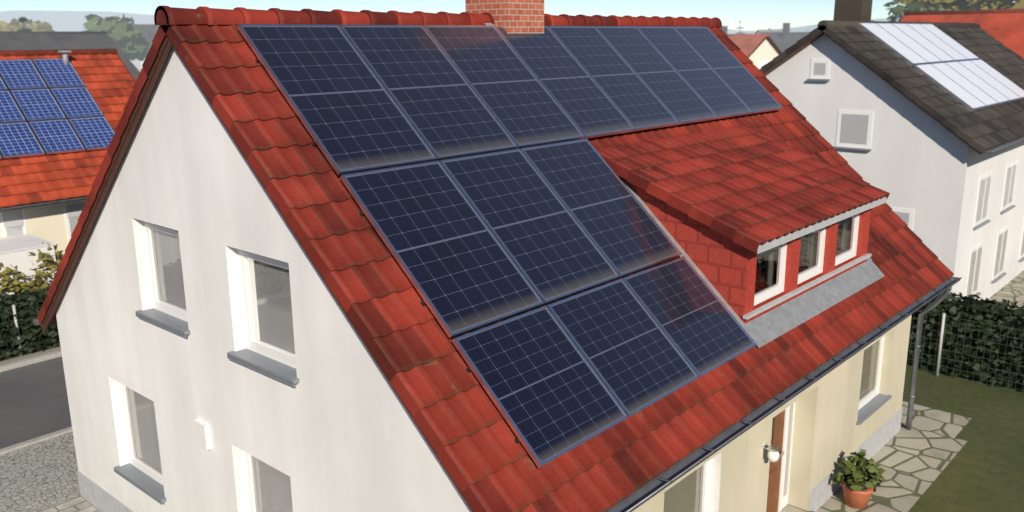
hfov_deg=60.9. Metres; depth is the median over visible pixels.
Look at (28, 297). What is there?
road hedge
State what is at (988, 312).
garden hedge
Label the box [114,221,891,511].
house windows
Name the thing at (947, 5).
tree
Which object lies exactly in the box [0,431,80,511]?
driveway cobble paving
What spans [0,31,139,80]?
town house roof tiles
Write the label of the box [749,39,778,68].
town house walls
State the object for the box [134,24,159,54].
town house roof tiles
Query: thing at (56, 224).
neighbour house walls
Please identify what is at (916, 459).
garden path paving
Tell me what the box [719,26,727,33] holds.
town house chimney
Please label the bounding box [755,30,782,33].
town house roof tiles
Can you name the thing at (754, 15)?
sky
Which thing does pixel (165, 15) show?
roof ridge tiles
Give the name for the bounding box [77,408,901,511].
house plinth
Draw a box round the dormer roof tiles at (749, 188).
[597,124,889,252]
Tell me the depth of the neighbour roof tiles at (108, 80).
22.87 m
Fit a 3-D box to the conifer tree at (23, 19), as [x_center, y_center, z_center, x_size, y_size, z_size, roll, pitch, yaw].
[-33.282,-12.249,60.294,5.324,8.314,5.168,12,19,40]
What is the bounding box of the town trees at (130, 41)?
[80,14,745,60]
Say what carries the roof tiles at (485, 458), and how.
on the roof slab
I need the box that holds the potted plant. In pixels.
[831,449,885,508]
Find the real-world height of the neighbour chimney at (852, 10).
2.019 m
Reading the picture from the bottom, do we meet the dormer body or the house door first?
the house door
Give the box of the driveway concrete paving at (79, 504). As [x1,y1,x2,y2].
[39,496,99,511]
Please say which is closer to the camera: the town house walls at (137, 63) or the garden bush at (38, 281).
the garden bush at (38, 281)
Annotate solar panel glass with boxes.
[0,59,113,156]
[241,26,780,462]
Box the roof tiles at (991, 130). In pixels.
[759,20,1023,154]
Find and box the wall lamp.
[761,443,780,461]
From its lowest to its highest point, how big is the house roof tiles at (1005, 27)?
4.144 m
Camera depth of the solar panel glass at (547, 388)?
9.29 m
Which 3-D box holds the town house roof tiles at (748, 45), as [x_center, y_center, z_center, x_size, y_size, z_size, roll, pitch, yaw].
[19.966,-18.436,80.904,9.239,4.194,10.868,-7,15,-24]
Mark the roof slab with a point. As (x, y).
(148, 87)
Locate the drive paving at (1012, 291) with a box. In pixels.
[989,270,1023,318]
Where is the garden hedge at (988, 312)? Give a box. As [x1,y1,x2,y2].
[906,292,1023,391]
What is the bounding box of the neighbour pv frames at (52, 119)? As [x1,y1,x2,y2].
[0,58,114,158]
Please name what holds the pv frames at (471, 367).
on the roof tiles at (485, 458)
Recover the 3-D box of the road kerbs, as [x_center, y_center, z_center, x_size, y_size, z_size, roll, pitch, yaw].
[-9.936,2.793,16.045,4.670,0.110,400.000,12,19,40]
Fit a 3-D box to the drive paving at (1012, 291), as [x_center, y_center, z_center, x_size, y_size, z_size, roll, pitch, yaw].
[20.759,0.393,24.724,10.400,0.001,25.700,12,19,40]
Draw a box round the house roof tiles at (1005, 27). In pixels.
[901,9,1023,58]
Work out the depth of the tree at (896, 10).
55.17 m
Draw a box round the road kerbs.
[0,346,72,454]
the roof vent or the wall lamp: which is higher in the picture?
the roof vent
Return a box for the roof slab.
[41,34,472,511]
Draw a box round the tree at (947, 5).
[898,0,1023,11]
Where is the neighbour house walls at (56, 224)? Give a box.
[0,201,84,269]
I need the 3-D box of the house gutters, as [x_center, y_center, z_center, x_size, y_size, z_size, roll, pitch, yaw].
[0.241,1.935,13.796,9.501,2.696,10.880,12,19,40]
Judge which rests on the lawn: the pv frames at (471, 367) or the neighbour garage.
the neighbour garage
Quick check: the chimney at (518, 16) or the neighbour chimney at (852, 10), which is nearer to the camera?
the chimney at (518, 16)
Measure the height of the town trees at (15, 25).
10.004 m
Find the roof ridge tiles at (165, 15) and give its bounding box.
[154,6,721,26]
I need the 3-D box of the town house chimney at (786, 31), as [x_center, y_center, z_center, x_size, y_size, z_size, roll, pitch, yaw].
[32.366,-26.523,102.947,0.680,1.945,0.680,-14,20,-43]
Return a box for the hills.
[0,10,899,33]
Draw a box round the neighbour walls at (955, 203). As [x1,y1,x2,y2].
[766,34,1023,300]
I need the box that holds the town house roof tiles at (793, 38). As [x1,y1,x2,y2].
[761,32,808,51]
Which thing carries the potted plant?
on the garden path paving at (916, 459)
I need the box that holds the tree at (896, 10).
[883,0,971,21]
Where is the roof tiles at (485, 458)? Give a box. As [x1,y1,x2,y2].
[37,24,953,511]
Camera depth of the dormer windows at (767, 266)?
11.76 m
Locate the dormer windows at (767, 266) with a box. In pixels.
[754,213,859,305]
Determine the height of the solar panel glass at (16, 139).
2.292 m
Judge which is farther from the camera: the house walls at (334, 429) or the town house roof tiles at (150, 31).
the town house roof tiles at (150, 31)
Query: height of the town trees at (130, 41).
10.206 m
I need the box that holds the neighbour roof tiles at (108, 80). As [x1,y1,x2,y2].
[0,49,135,211]
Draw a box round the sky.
[0,0,1014,30]
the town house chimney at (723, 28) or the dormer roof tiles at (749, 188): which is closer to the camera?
the dormer roof tiles at (749, 188)
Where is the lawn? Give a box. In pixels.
[0,345,1023,511]
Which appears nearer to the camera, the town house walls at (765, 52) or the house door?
the house door
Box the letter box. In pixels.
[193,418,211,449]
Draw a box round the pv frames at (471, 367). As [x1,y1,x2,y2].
[237,24,782,467]
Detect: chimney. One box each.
[465,0,543,32]
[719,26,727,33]
[782,23,790,38]
[833,0,872,20]
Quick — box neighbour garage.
[0,234,56,299]
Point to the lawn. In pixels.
(983, 471)
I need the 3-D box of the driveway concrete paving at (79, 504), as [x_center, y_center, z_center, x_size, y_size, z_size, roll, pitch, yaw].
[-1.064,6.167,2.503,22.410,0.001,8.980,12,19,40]
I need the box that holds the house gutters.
[33,277,961,511]
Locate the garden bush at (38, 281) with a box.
[0,242,62,296]
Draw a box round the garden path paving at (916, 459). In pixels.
[816,401,971,511]
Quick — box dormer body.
[617,175,886,347]
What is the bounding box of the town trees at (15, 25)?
[0,18,873,33]
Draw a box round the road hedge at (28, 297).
[0,287,59,359]
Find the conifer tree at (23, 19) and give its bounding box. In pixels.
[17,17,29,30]
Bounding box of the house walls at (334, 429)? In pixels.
[56,47,911,511]
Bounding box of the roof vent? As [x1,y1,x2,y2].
[58,50,70,63]
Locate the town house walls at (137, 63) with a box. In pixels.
[130,58,144,71]
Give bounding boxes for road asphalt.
[0,356,71,448]
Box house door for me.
[766,403,813,511]
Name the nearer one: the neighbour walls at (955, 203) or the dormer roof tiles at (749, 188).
the dormer roof tiles at (749, 188)
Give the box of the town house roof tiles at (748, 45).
[727,34,782,57]
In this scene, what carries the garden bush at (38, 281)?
on the lawn
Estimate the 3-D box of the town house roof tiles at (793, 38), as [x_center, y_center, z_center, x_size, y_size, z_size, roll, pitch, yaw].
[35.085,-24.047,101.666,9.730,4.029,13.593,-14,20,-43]
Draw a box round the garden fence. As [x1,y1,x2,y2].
[906,311,1023,392]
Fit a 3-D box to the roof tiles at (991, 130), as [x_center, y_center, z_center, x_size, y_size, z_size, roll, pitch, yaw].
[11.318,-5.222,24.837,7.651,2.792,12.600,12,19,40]
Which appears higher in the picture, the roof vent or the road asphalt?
the roof vent

